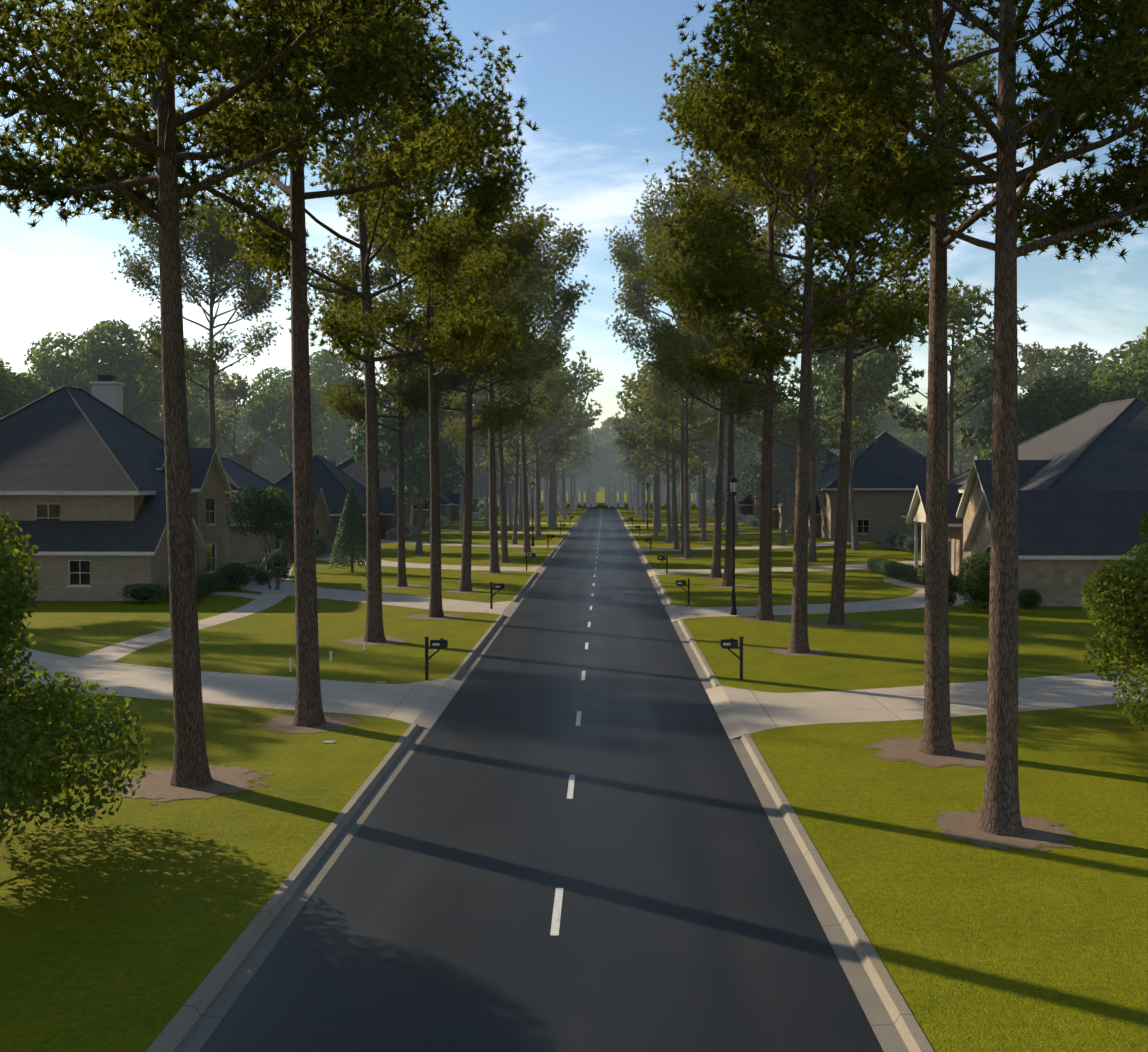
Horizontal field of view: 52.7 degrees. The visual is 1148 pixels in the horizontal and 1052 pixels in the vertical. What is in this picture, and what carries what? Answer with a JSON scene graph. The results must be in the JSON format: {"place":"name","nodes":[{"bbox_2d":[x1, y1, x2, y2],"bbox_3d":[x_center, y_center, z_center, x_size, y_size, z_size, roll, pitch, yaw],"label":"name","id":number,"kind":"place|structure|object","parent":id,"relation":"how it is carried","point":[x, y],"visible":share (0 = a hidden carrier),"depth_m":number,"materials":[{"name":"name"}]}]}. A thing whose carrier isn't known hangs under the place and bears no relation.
{"place":"outdoors","nodes":[
{"label":"outdoors","id":0,"kind":"place"},
{"bbox_2d":[199,508,883,1051],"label":"road","id":1,"kind":"structure","parent":0,"point":[565,836],"depth_m":18.19,"materials":[{"name":"black asphalt"}]},
{"bbox_2d":[0,488,1147,1051],"bbox_3d":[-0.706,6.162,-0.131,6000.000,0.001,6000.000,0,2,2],"label":"ground","id":2,"kind":"structure","parent":0,"point":[124,926],"depth_m":21.65,"materials":[{"name":"green plant"}]},
{"bbox_2d":[0,366,31,418],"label":"forest tree","id":3,"kind":"object","parent":2,"relation":"on","point":[9,404],"visible":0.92,"depth_m":95.71,"materials":[{"name":"green plant"}]},
{"bbox_2d":[0,358,53,403],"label":"forest tree","id":4,"kind":"object","parent":2,"relation":"on","point":[37,390],"visible":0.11,"depth_m":111.15,"materials":[{"name":"green plant"}]},
{"bbox_2d":[0,508,156,844],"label":"bush","id":5,"kind":"object","parent":2,"relation":"on","point":[30,736],"visible":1,"depth_m":18.91,"materials":[{"name":"green plant"}]},
{"bbox_2d":[24,331,136,418],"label":"forest tree","id":6,"kind":"object","parent":2,"relation":"on","point":[61,371],"visible":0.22,"depth_m":130.66,"materials":[{"name":"green plant"}]},
{"bbox_2d":[70,319,163,432],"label":"forest tree","id":7,"kind":"object","parent":2,"relation":"on","point":[118,359],"visible":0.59,"depth_m":127.95,"materials":[{"name":"green plant"}]},
{"bbox_2d":[0,375,238,600],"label":"house","id":8,"kind":"structure","parent":2,"relation":"on","point":[82,490],"depth_m":64.00,"materials":[{"name":"beige brick"}]},
{"bbox_2d":[130,337,235,447],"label":"forest tree","id":9,"kind":"object","parent":2,"relation":"on","point":[154,388],"visible":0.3,"depth_m":124.89,"materials":[{"name":"green plant"}]},
{"bbox_2d":[151,391,232,459],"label":"forest tree","id":10,"kind":"object","parent":2,"relation":"on","point":[223,445],"visible":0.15,"depth_m":153.44,"materials":[{"name":"green plant"}]},
{"bbox_2d":[157,367,230,431],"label":"forest tree","id":11,"kind":"object","parent":2,"relation":"on","point":[202,397],"visible":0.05,"depth_m":162.51,"materials":[{"name":"green plant"}]},
{"bbox_2d":[111,172,289,447],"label":"forest tree","id":12,"kind":"object","parent":2,"relation":"on","point":[219,249],"visible":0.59,"depth_m":85.58,"materials":[{"name":"green plant"}]},
{"bbox_2d":[0,0,456,786],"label":"pine tree","id":13,"kind":"object","parent":2,"relation":"on","point":[174,26],"visible":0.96,"depth_m":23.54,"materials":[{"name":"green plant"}]},
{"bbox_2d":[192,372,272,464],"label":"forest tree","id":14,"kind":"object","parent":2,"relation":"on","point":[230,389],"visible":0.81,"depth_m":144.97,"materials":[{"name":"green plant"}]},
{"bbox_2d":[230,401,256,445],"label":"forest tree","id":15,"kind":"object","parent":2,"relation":"on","point":[243,428],"visible":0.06,"depth_m":210.18,"materials":[{"name":"green plant"}]},
{"bbox_2d":[247,426,292,483],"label":"forest tree","id":16,"kind":"object","parent":2,"relation":"on","point":[266,469],"visible":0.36,"depth_m":187.75,"materials":[{"name":"green plant"}]},
{"bbox_2d":[225,484,315,589],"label":"crepe myrtle tree","id":17,"kind":"object","parent":2,"relation":"on","point":[262,509],"visible":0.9,"depth_m":68.39,"materials":[{"name":"green plant"}]},
{"bbox_2d":[220,454,330,560],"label":"house","id":18,"kind":"structure","parent":2,"relation":"on","point":[239,472],"depth_m":101.52,"materials":[{"name":"beige brick"}]},
{"bbox_2d":[13,0,539,726],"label":"pine tree","id":19,"kind":"object","parent":2,"relation":"on","point":[309,698],"visible":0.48,"depth_m":29.13,"materials":[{"name":"green plant"}]},
{"bbox_2d":[246,366,334,473],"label":"forest tree","id":20,"kind":"object","parent":2,"relation":"on","point":[274,414],"visible":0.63,"depth_m":156.37,"materials":[{"name":"green plant"}]},
{"bbox_2d":[281,375,343,460],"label":"forest tree","id":21,"kind":"object","parent":2,"relation":"on","point":[332,429],"visible":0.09,"depth_m":183.66,"materials":[{"name":"green plant"}]},
{"bbox_2d":[274,455,397,539],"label":"house","id":22,"kind":"structure","parent":2,"relation":"on","point":[333,480],"depth_m":133.15,"materials":[{"name":"grey brick"}]},
{"bbox_2d":[309,348,362,464],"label":"forest tree","id":23,"kind":"object","parent":2,"relation":"on","point":[323,369],"visible":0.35,"depth_m":189.78,"materials":[{"name":"green plant"}]},
{"bbox_2d":[328,487,365,572],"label":"conical evergreen tree","id":24,"kind":"object","parent":2,"relation":"on","point":[351,526],"visible":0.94,"depth_m":81.46,"materials":[{"name":"green plant"}]},
{"bbox_2d":[173,0,522,641],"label":"pine tree","id":25,"kind":"object","parent":2,"relation":"on","point":[364,321],"visible":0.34,"depth_m":45.34,"materials":[{"name":"green plant"}]},
{"bbox_2d":[336,449,429,528],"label":"house","id":26,"kind":"structure","parent":2,"relation":"on","point":[352,468],"depth_m":164.20,"materials":[{"name":"beige stone"}]},
{"bbox_2d":[315,194,494,586],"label":"pine tree","id":27,"kind":"object","parent":2,"relation":"on","point":[349,406],"visible":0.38,"depth_m":69.99,"materials":[{"name":"green plant"}]},
{"bbox_2d":[346,376,464,554],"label":"forest tree","id":28,"kind":"object","parent":2,"relation":"on","point":[417,469],"visible":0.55,"depth_m":102.09,"materials":[{"name":"green plant"}]},
{"bbox_2d":[307,69,536,617],"bbox_3d":[-6.836,-8.042,54.171,10.301,24.749,11.921,1,3,13],"label":"pine tree","id":29,"kind":"object","parent":2,"relation":"on","point":[490,198],"visible":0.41,"depth_m":52.54,"materials":[{"name":"green plant"}]},
{"bbox_2d":[385,353,486,542],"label":"forest tree","id":30,"kind":"object","parent":2,"relation":"on","point":[442,427],"visible":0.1,"depth_m":121.32,"materials":[{"name":"green plant"}]},
{"bbox_2d":[424,637,447,679],"bbox_3d":[-4.383,4.203,36.839,0.725,1.360,0.204,0,2,2],"label":"mailbox","id":31,"kind":"object","parent":2,"relation":"on","point":[441,643],"visible":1,"depth_m":36.78,"materials":[{"name":"black metal"}]},
{"bbox_2d":[440,487,460,520],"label":"house","id":32,"kind":"structure","parent":2,"relation":"on","point":[450,507],"depth_m":205.49,"materials":[{"name":"beige brick"}]},
{"bbox_2d":[360,194,552,591],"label":"pine tree","id":33,"kind":"object","parent":2,"relation":"on","point":[520,240],"visible":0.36,"depth_m":66.34,"materials":[{"name":"green plant"}]},
{"bbox_2d":[445,410,496,532],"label":"forest tree","id":34,"kind":"object","parent":2,"relation":"on","point":[460,454],"visible":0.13,"depth_m":151.37,"materials":[{"name":"green plant"}]},
{"bbox_2d":[452,435,518,526],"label":"forest tree","id":35,"kind":"object","parent":2,"relation":"on","point":[480,482],"visible":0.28,"depth_m":173.12,"materials":[{"name":"green plant"}]},
{"bbox_2d":[409,188,594,572],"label":"pine tree","id":36,"kind":"object","parent":2,"relation":"on","point":[544,265],"visible":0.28,"depth_m":81.24,"materials":[{"name":"green plant"}]},
{"bbox_2d":[439,313,568,562],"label":"pine tree","id":37,"kind":"object","parent":2,"relation":"on","point":[538,420],"visible":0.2,"depth_m":92.52,"materials":[{"name":"green plant"}]},
{"bbox_2d":[473,417,544,532],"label":"pine tree","id":38,"kind":"object","parent":2,"relation":"on","point":[497,450],"visible":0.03,"depth_m":151.70,"materials":[{"name":"green plant"}]},
{"bbox_2d":[444,249,581,552],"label":"pine tree","id":39,"kind":"object","parent":2,"relation":"on","point":[561,388],"visible":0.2,"depth_m":106.59,"materials":[{"name":"green plant"}]},
{"bbox_2d":[479,333,549,530],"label":"pine tree","id":40,"kind":"object","parent":2,"relation":"on","point":[520,527],"visible":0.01,"depth_m":159.87,"materials":[{"name":"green plant"}]},
{"bbox_2d":[462,386,570,543],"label":"pine tree","id":41,"kind":"object","parent":2,"relation":"on","point":[556,445],"visible":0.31,"depth_m":122.23,"materials":[{"name":"green plant"}]},
{"bbox_2d":[496,392,577,531],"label":"pine tree","id":42,"kind":"object","parent":2,"relation":"on","point":[561,456],"visible":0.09,"depth_m":152.70,"materials":[{"name":"green plant"}]},
{"bbox_2d":[146,508,933,1051],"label":"kerbs","id":43,"kind":"structure","parent":2,"relation":"on","point":[198,1016],"depth_m":17.29,"materials":[{"name":"concrete"}]},
{"bbox_2d":[502,328,583,534],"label":"pine tree","id":44,"kind":"object","parent":2,"relation":"on","point":[570,431],"visible":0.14,"depth_m":144.82,"materials":[{"name":"green plant"}]},
{"bbox_2d":[495,366,594,537],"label":"pine tree","id":45,"kind":"object","parent":2,"relation":"on","point":[539,464],"visible":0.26,"depth_m":137.85,"materials":[{"name":"green plant"}]},
{"bbox_2d":[526,395,579,523],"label":"pine tree","id":46,"kind":"object","parent":2,"relation":"on","point":[569,461],"visible":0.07,"depth_m":184.28,"materials":[{"name":"green plant"}]},
{"bbox_2d":[515,350,601,529],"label":"pine tree","id":47,"kind":"object","parent":2,"relation":"on","point":[582,372],"visible":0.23,"depth_m":162.34,"materials":[{"name":"green plant"}]},
{"bbox_2d":[533,368,603,527],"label":"pine tree","id":48,"kind":"object","parent":2,"relation":"on","point":[597,373],"visible":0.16,"depth_m":170.21,"materials":[{"name":"green plant"}]},
{"bbox_2d":[0,521,1147,738],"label":"driveways","id":49,"kind":"structure","parent":2,"relation":"on","point":[738,711],"depth_m":35.36,"materials":[{"name":"concrete"}]},
{"bbox_2d":[556,420,594,518],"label":"pine tree","id":50,"kind":"object","parent":2,"relation":"on","point":[584,443],"visible":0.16,"depth_m":213.52,"materials":[{"name":"green plant"}]},
{"bbox_2d":[560,434,592,515],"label":"pine tree","id":51,"kind":"object","parent":2,"relation":"on","point":[583,463],"visible":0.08,"depth_m":234.95,"materials":[{"name":"green plant"}]},
{"bbox_2d":[558,437,599,513],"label":"pine tree","id":52,"kind":"object","parent":2,"relation":"on","point":[585,469],"visible":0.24,"depth_m":252.99,"materials":[{"name":"green plant"}]},
{"bbox_2d":[122,506,1041,611],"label":"shrubs","id":53,"kind":"object","parent":2,"relation":"on","point":[975,581],"visible":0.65,"depth_m":69.26,"materials":[{"name":"green plant"}]},
{"bbox_2d":[106,537,1079,854],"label":"mulch rings","id":54,"kind":"object","parent":2,"relation":"on","point":[958,825],"visible":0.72,"depth_m":24.68,"materials":[{"name":"brown soil"}]},
{"bbox_2d":[580,433,611,506],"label":"forest tree","id":55,"kind":"object","parent":2,"relation":"on","point":[592,472],"visible":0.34,"depth_m":330.92,"materials":[{"name":"green plant"}]},
{"bbox_2d":[594,413,621,506],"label":"forest tree","id":56,"kind":"object","parent":2,"relation":"on","point":[603,438],"visible":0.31,"depth_m":330.52,"materials":[{"name":"green plant"}]},
{"bbox_2d":[593,433,623,506],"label":"forest tree","id":57,"kind":"object","parent":2,"relation":"on","point":[607,470],"visible":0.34,"depth_m":328.30,"materials":[{"name":"green plant"}]},
{"bbox_2d":[612,417,679,528],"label":"pine tree","id":58,"kind":"object","parent":2,"relation":"on","point":[641,480],"visible":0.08,"depth_m":165.34,"materials":[{"name":"green plant"}]},
{"bbox_2d":[616,372,684,525],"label":"pine tree","id":59,"kind":"object","parent":2,"relation":"on","point":[636,426],"visible":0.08,"depth_m":177.17,"materials":[{"name":"green plant"}]},
{"bbox_2d":[612,391,698,531],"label":"pine tree","id":60,"kind":"object","parent":2,"relation":"on","point":[620,428],"visible":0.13,"depth_m":154.95,"materials":[{"name":"green plant"}]},
{"bbox_2d":[623,388,689,535],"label":"pine tree","id":61,"kind":"object","parent":2,"relation":"on","point":[655,501],"visible":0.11,"depth_m":143.03,"materials":[{"name":"green plant"}]},
{"bbox_2d":[620,351,717,538],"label":"pine tree","id":62,"kind":"object","parent":2,"relation":"on","point":[644,370],"visible":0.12,"depth_m":134.26,"materials":[{"name":"green plant"}]},
{"bbox_2d":[628,384,710,542],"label":"pine tree","id":63,"kind":"object","parent":2,"relation":"on","point":[656,461],"visible":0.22,"depth_m":125.50,"materials":[{"name":"green plant"}]},
{"bbox_2d":[614,366,725,548],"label":"pine tree","id":64,"kind":"object","parent":2,"relation":"on","point":[632,436],"visible":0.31,"depth_m":113.28,"materials":[{"name":"green plant"}]},
{"bbox_2d":[604,173,760,554],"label":"pine tree","id":65,"kind":"object","parent":2,"relation":"on","point":[630,263],"visible":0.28,"depth_m":102.34,"materials":[{"name":"green plant"}]},
{"bbox_2d":[639,315,746,557],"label":"pine tree","id":66,"kind":"object","parent":2,"relation":"on","point":[675,449],"visible":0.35,"depth_m":97.97,"materials":[{"name":"green plant"}]},
{"bbox_2d":[631,315,780,540],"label":"pine tree","id":67,"kind":"object","parent":2,"relation":"on","point":[703,505],"visible":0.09,"depth_m":128.15,"materials":[{"name":"green plant"}]},
{"bbox_2d":[690,449,757,525],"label":"forest tree","id":68,"kind":"object","parent":2,"relation":"on","point":[710,482],"visible":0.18,"depth_m":178.56,"materials":[{"name":"green plant"}]},
{"bbox_2d":[645,221,803,586],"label":"pine tree","id":69,"kind":"object","parent":2,"relation":"on","point":[749,395],"visible":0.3,"depth_m":70.16,"materials":[{"name":"green plant"}]},
{"bbox_2d":[720,636,743,679],"bbox_3d":[5.027,4.201,36.890,0.725,1.360,0.204,0,2,2],"label":"mailbox","id":70,"kind":"object","parent":2,"relation":"on","point":[730,643],"visible":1,"depth_m":36.83,"materials":[{"name":"black metal"}]},
{"bbox_2d":[638,150,828,577],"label":"pine tree","id":71,"kind":"object","parent":2,"relation":"on","point":[690,348],"visible":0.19,"depth_m":77.64,"materials":[{"name":"green plant"}]},
{"bbox_2d":[729,476,738,614],"bbox_3d":[7.612,0.896,55.220,0.499,6.700,0.499,1,2,24],"label":"street lamp","id":72,"kind":"object","parent":2,"relation":"on","point":[733,484],"visible":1,"depth_m":55.18,"materials":[{"name":"black metal"}]},
{"bbox_2d":[708,428,761,516],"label":"forest tree","id":73,"kind":"object","parent":2,"relation":"on","point":[755,455],"visible":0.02,"depth_m":169.61,"materials":[{"name":"green plant"}]},
{"bbox_2d":[688,375,790,534],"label":"forest tree","id":74,"kind":"object","parent":2,"relation":"on","point":[742,446],"visible":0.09,"depth_m":146.97,"materials":[{"name":"green plant"}]},
{"bbox_2d":[636,26,898,619],"bbox_3d":[7.893,-9.365,52.644,13.019,27.503,12.490,2,4,19],"label":"pine tree","id":75,"kind":"object","parent":2,"relation":"on","point":[763,354],"visible":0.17,"depth_m":52.46,"materials":[{"name":"green plant"}]},
{"bbox_2d":[738,405,826,544],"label":"forest tree","id":76,"kind":"object","parent":2,"relation":"on","point":[784,482],"visible":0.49,"depth_m":119.22,"materials":[{"name":"green plant"}]},
{"bbox_2d":[645,3,969,652],"bbox_3d":[7.974,-7.477,42.099,12.293,24.467,10.622,1,3,21],"label":"pine tree","id":77,"kind":"object","parent":2,"relation":"on","point":[713,287],"visible":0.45,"depth_m":42.11,"materials":[{"name":"green plant"}]},
{"bbox_2d":[735,293,912,560],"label":"forest tree","id":78,"kind":"object","parent":2,"relation":"on","point":[867,387],"visible":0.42,"depth_m":93.12,"materials":[{"name":"green plant"}]},
{"bbox_2d":[691,16,998,624],"bbox_3d":[11.780,-8.719,51.535,13.151,26.282,13.319,1,2,-21],"label":"pine tree","id":79,"kind":"object","parent":2,"relation":"on","point":[972,71],"visible":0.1,"depth_m":51.00,"materials":[{"name":"green plant"}]},
{"bbox_2d":[812,284,899,550],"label":"forest tree","id":80,"kind":"object","parent":2,"relation":"on","point":[832,372],"visible":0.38,"depth_m":109.85,"materials":[{"name":"green plant"}]},
{"bbox_2d":[814,341,912,445],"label":"forest tree","id":81,"kind":"object","parent":2,"relation":"on","point":[882,415],"visible":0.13,"depth_m":150.81,"materials":[{"name":"green plant"}]},
{"bbox_2d":[857,400,901,438],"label":"forest tree","id":82,"kind":"object","parent":2,"relation":"on","point":[889,424],"visible":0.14,"depth_m":199.20,"materials":[{"name":"green plant"}]},
{"bbox_2d":[677,0,1147,755],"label":"pine tree","id":83,"kind":"object","parent":2,"relation":"on","point":[937,734],"visible":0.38,"depth_m":26.36,"materials":[{"name":"green plant"}]},
{"bbox_2d":[889,417,957,472],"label":"forest tree","id":84,"kind":"object","parent":2,"relation":"on","point":[907,430],"visible":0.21,"depth_m":187.35,"materials":[{"name":"green plant"}]},
{"bbox_2d":[722,0,1147,835],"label":"pine tree","id":85,"kind":"object","parent":2,"relation":"on","point":[908,176],"visible":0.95,"depth_m":20.59,"materials":[{"name":"green plant"}]},
{"bbox_2d":[899,407,973,474],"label":"forest tree","id":86,"kind":"object","parent":2,"relation":"on","point":[914,443],"visible":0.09,"depth_m":189.97,"materials":[{"name":"green plant"}]},
{"bbox_2d":[869,278,1028,479],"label":"forest tree","id":87,"kind":"object","parent":2,"relation":"on","point":[959,307],"visible":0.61,"depth_m":93.24,"materials":[{"name":"green plant"}]},
{"bbox_2d":[948,412,980,474],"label":"forest tree","id":88,"kind":"object","parent":2,"relation":"on","point":[960,468],"visible":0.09,"depth_m":167.38,"materials":[{"name":"green plant"}]},
{"bbox_2d":[948,336,993,458],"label":"forest tree","id":89,"kind":"object","parent":2,"relation":"on","point":[974,414],"visible":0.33,"depth_m":154.12,"materials":[{"name":"green plant"}]},
{"bbox_2d":[906,398,1147,606],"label":"house","id":90,"kind":"structure","parent":2,"relation":"on","point":[1082,492],"depth_m":63.21,"materials":[{"name":"beige stone"}]},
{"bbox_2d":[979,372,1103,459],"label":"forest tree","id":91,"kind":"object","parent":2,"relation":"on","point":[1053,404],"visible":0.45,"depth_m":89.48,"materials":[{"name":"green plant"}]},
{"bbox_2d":[1017,339,1088,389],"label":"forest tree","id":92,"kind":"object","parent":2,"relation":"on","point":[1030,359],"visible":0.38,"depth_m":139.73,"materials":[{"name":"green plant"}]},
{"bbox_2d":[1018,345,1111,430],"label":"forest tree","id":93,"kind":"object","parent":2,"relation":"on","point":[1085,368],"visible":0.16,"depth_m":134.65,"materials":[{"name":"green plant"}]},
{"bbox_2d":[1031,0,1118,19],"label":"pine tree","id":94,"kind":"object","parent":2,"relation":"on","point":[1046,11],"visible":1,"depth_m":14.21,"materials":[{"name":"green plant"}]},
{"bbox_2d":[1079,510,1147,730],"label":"bush","id":95,"kind":"object","parent":2,"relation":"on","point":[1123,596],"visible":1,"depth_m":28.74,"materials":[{"name":"green plant"}]},
{"bbox_2d":[1081,350,1147,408],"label":"forest tree","id":96,"kind":"object","parent":2,"relation":"on","point":[1130,384],"visible":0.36,"depth_m":90.56,"materials":[{"name":"green plant"}]},
{"bbox_2d":[1092,338,1147,391],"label":"forest tree","id":97,"kind":"object","parent":2,"relation":"on","point":[1122,355],"visible":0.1,"depth_m":112.41,"materials":[{"name":"green plant"}]},
{"bbox_2d":[0,0,1147,487],"label":"sky","id":98,"kind":"structure","parent":0,"point":[590,73],"materials":[{"name":"blue"}]},
{"bbox_2d":[737,462,789,520],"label":"house","id":99,"kind":"structure","parent":0,"point":[746,505],"depth_m":203.62,"materials":[{"name":"grey brick"}]},
{"bbox_2d":[757,447,838,528],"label":"house","id":100,"kind":"structure","parent":0,"point":[832,458],"depth_m":168.28,"materials":[{"name":"beige brick"}]},
{"bbox_2d":[808,431,956,540],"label":"house","id":101,"kind":"structure","parent":0,"point":[889,473],"depth_m":131.06,"materials":[{"name":"beige brick"}]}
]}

